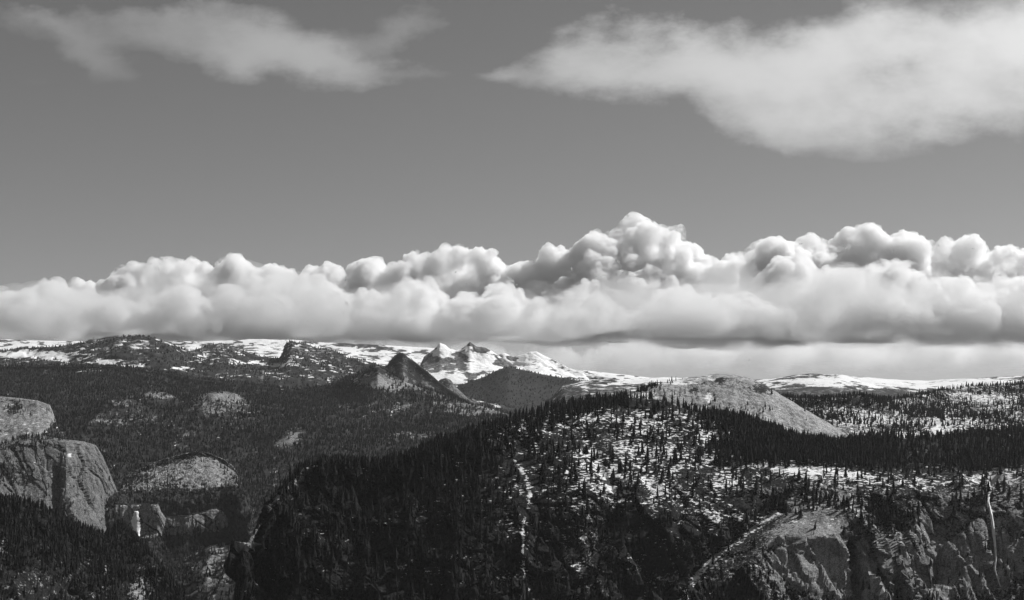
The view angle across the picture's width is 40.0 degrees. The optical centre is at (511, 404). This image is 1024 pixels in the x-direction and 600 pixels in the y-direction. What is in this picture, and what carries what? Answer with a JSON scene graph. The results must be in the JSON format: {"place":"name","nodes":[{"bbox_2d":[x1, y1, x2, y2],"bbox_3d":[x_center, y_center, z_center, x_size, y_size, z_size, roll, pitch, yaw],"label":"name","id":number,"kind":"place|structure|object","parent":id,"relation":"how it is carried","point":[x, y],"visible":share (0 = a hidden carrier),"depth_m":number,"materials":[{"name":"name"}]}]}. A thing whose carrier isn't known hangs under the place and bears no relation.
{"place":"outdoors","nodes":[
{"label":"outdoors","id":0,"kind":"place"},
{"bbox_2d":[0,396,61,442],"bbox_3d":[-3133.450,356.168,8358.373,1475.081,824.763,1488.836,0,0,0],"label":"granite apron","id":1,"kind":"object","parent":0,"point":[40,419],"visible":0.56,"depth_m":8436.15,"materials":[{"name":"grey stone"}]},
{"bbox_2d":[2,398,63,438],"bbox_3d":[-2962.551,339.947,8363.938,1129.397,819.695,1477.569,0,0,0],"label":"trees","id":2,"kind":"object","parent":1,"relation":"on","point":[52,423],"visible":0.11,"depth_m":8478.30,"materials":[{"name":"black plant"}]},
{"bbox_2d":[0,435,117,531],"bbox_3d":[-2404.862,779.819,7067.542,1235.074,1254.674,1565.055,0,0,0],"label":"grey rock dome","id":3,"kind":"object","parent":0,"point":[58,479],"visible":0.56,"depth_m":6984.49,"materials":[{"name":"grey stone"}]},
{"bbox_2d":[0,432,116,520],"bbox_3d":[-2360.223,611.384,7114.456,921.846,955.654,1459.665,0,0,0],"label":"cliff top forest","id":4,"kind":"object","parent":3,"relation":"on","point":[24,436],"visible":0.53,"depth_m":6977.28,"materials":[{"name":"black plant"}]},
{"bbox_2d":[0,502,183,599],"bbox_3d":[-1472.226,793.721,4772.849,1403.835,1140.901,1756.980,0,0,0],"label":"wooded spur","id":5,"kind":"structure","parent":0,"point":[28,579],"depth_m":4691.64,"materials":[{"name":"black plant"}]},
{"bbox_2d":[0,492,191,599],"bbox_3d":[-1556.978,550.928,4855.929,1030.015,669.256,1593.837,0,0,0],"label":"spur forest","id":6,"kind":"object","parent":5,"relation":"on","point":[66,523],"visible":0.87,"depth_m":4867.64,"materials":[{"name":"black plant"}]},
{"bbox_2d":[106,503,228,585],"bbox_3d":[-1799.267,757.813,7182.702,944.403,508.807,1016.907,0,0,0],"label":"fall cliff","id":7,"kind":"structure","parent":0,"point":[154,520],"depth_m":7161.06,"materials":[{"name":"grey stone"}]},
{"bbox_2d":[131,505,140,535],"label":"waterfall","id":8,"kind":"structure","parent":7,"relation":"on","point":[135,522],"depth_m":7094.90,"materials":[{"name":"liquid"}]},
{"bbox_2d":[118,521,227,584],"bbox_3d":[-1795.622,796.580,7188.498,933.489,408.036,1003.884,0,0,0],"label":"fall forest","id":9,"kind":"object","parent":7,"relation":"on","point":[184,567],"visible":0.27,"depth_m":7060.07,"materials":[{"name":"black plant"}]},
{"bbox_2d":[105,452,252,543],"bbox_3d":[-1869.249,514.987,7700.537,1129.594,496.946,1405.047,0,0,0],"label":"slabby rock hill","id":10,"kind":"structure","parent":0,"point":[195,470],"depth_m":7427.75,"materials":[{"name":"grey stone"}]},
{"bbox_2d":[105,447,252,541],"bbox_3d":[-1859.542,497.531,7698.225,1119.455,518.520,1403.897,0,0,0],"label":"hill forest","id":11,"kind":"object","parent":10,"relation":"on","point":[233,477],"visible":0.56,"depth_m":7353.44,"materials":[{"name":"plant"}]},
{"bbox_2d":[0,365,512,599],"bbox_3d":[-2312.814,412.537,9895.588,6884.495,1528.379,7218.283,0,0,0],"label":"canyon side","id":12,"kind":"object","parent":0,"point":[377,376],"visible":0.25,"depth_m":9720.45,"materials":[{"name":"black plant"}]},
{"bbox_2d":[0,362,514,599],"bbox_3d":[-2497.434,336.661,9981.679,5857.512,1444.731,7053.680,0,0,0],"label":"canyon forest","id":13,"kind":"object","parent":12,"relation":"on","point":[253,397],"visible":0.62,"depth_m":9971.03,"materials":[{"name":"plant"}]},
{"bbox_2d":[0,336,528,412],"bbox_3d":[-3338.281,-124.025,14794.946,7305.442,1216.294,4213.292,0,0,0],"label":"speckled range","id":14,"kind":"structure","parent":0,"point":[76,357],"depth_m":14599.48,"materials":[{"name":"grey stone"}]},
{"bbox_2d":[0,334,530,414],"bbox_3d":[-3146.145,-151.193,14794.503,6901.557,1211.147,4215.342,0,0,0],"label":"range forest","id":15,"kind":"object","parent":14,"relation":"on","point":[251,369],"visible":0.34,"depth_m":14669.53,"materials":[{"name":"plant"}]},
{"bbox_2d":[439,378,472,401],"bbox_3d":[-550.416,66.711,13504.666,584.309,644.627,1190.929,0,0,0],"label":"dome","id":16,"kind":"structure","parent":14,"relation":"on","point":[447,383],"depth_m":13576.50,"materials":[{"name":"grey stone"}]},
{"bbox_2d":[0,339,648,378],"bbox_3d":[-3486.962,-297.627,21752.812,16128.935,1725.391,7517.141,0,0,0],"label":"snowfield range","id":17,"kind":"structure","parent":0,"point":[383,355],"depth_m":23541.35,"materials":[{"name":"white snow"}]},
{"bbox_2d":[384,353,476,404],"bbox_3d":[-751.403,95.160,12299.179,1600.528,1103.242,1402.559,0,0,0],"label":"cone peak","id":18,"kind":"structure","parent":0,"point":[414,367],"depth_m":12341.54,"materials":[{"name":"grey stone"}]},
{"bbox_2d":[389,356,475,403],"bbox_3d":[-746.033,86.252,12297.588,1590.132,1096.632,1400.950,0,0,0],"label":"cone peak forest","id":19,"kind":"object","parent":18,"relation":"on","point":[421,373],"visible":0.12,"depth_m":12350.98,"materials":[{"name":"black plant"}]},
{"bbox_2d":[420,342,521,386],"bbox_3d":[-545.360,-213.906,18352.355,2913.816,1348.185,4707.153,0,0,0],"label":"twin snow peak","id":20,"kind":"structure","parent":0,"point":[469,361],"depth_m":19544.49,"materials":[{"name":"white snow"}]},
{"bbox_2d":[0,0,1023,380],"label":"sky","id":21,"kind":"structure","parent":0,"point":[753,189],"materials":[{"name":"grey"}]},
{"bbox_2d":[456,367,579,411],"bbox_3d":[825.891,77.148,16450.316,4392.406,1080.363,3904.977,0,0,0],"label":"wooded slope","id":22,"kind":"structure","parent":0,"point":[539,384],"depth_m":16846.24,"materials":[{"name":"black plant"}]},
{"bbox_2d":[458,365,582,407],"bbox_3d":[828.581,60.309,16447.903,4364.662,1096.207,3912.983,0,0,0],"label":"slope forest","id":23,"kind":"object","parent":22,"relation":"on","point":[556,376],"visible":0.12,"depth_m":16849.43,"materials":[{"name":"black plant"}]},
{"bbox_2d":[499,351,616,380],"bbox_3d":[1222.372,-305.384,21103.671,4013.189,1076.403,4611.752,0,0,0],"label":"white snow peak","id":24,"kind":"structure","parent":0,"point":[536,361],"depth_m":22042.35,"materials":[{"name":"white snow"}]},
{"bbox_2d":[223,398,1023,599],"bbox_3d":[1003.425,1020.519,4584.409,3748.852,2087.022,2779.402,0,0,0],"label":"ridge","id":25,"kind":"structure","parent":0,"point":[796,559],"depth_m":3941.60,"materials":[{"name":"plant"}]},
{"bbox_2d":[610,448,614,459],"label":"conifer tree","id":26,"kind":"object","parent":25,"relation":"on","point":[612,456],"visible":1,"depth_m":4214.30,"materials":[{"name":"black plant"}]},
{"bbox_2d":[253,389,1023,599],"bbox_3d":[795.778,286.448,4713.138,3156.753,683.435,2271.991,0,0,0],"label":"forest","id":27,"kind":"object","parent":25,"relation":"on","point":[874,456],"visible":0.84,"depth_m":4106.03,"materials":[{"name":"black plant"}]},
{"bbox_2d":[817,493,821,503],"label":"conifer tree","id":28,"kind":"object","parent":25,"relation":"on","point":[819,500],"visible":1,"depth_m":4056.50,"materials":[{"name":"black plant"}]},
{"bbox_2d":[988,481,1000,585],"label":"waterfall","id":29,"kind":"structure","parent":25,"relation":"on","point":[992,524],"depth_m":4066.68,"materials":[{"name":"liquid"}]},
{"bbox_2d":[629,373,846,439],"bbox_3d":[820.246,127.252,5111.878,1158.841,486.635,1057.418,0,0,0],"label":"granite dome","id":30,"kind":"structure","parent":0,"point":[736,392],"depth_m":5080.03,"materials":[{"name":"grey stone"}]},
{"bbox_2d":[634,377,820,419],"bbox_3d":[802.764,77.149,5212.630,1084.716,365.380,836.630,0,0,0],"label":"dome trees","id":31,"kind":"object","parent":30,"relation":"on","point":[644,388],"visible":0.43,"depth_m":5091.19,"materials":[{"name":"black plant"}]},
{"bbox_2d":[535,374,1023,412],"bbox_3d":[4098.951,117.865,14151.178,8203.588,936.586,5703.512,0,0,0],"label":"pale range","id":32,"kind":"structure","parent":0,"point":[817,384],"depth_m":14093.49,"materials":[{"name":"white snow"}]},
{"bbox_2d":[787,384,1023,437],"bbox_3d":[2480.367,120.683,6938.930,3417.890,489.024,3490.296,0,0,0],"label":"forested plateau","id":33,"kind":"structure","parent":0,"point":[886,412],"depth_m":6349.00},
{"bbox_2d":[779,380,1023,434],"bbox_3d":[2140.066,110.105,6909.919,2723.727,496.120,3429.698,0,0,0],"label":"plateau forest","id":34,"kind":"object","parent":33,"relation":"on","point":[937,412],"visible":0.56,"depth_m":6395.77,"materials":[{"name":"plant"}]}
]}

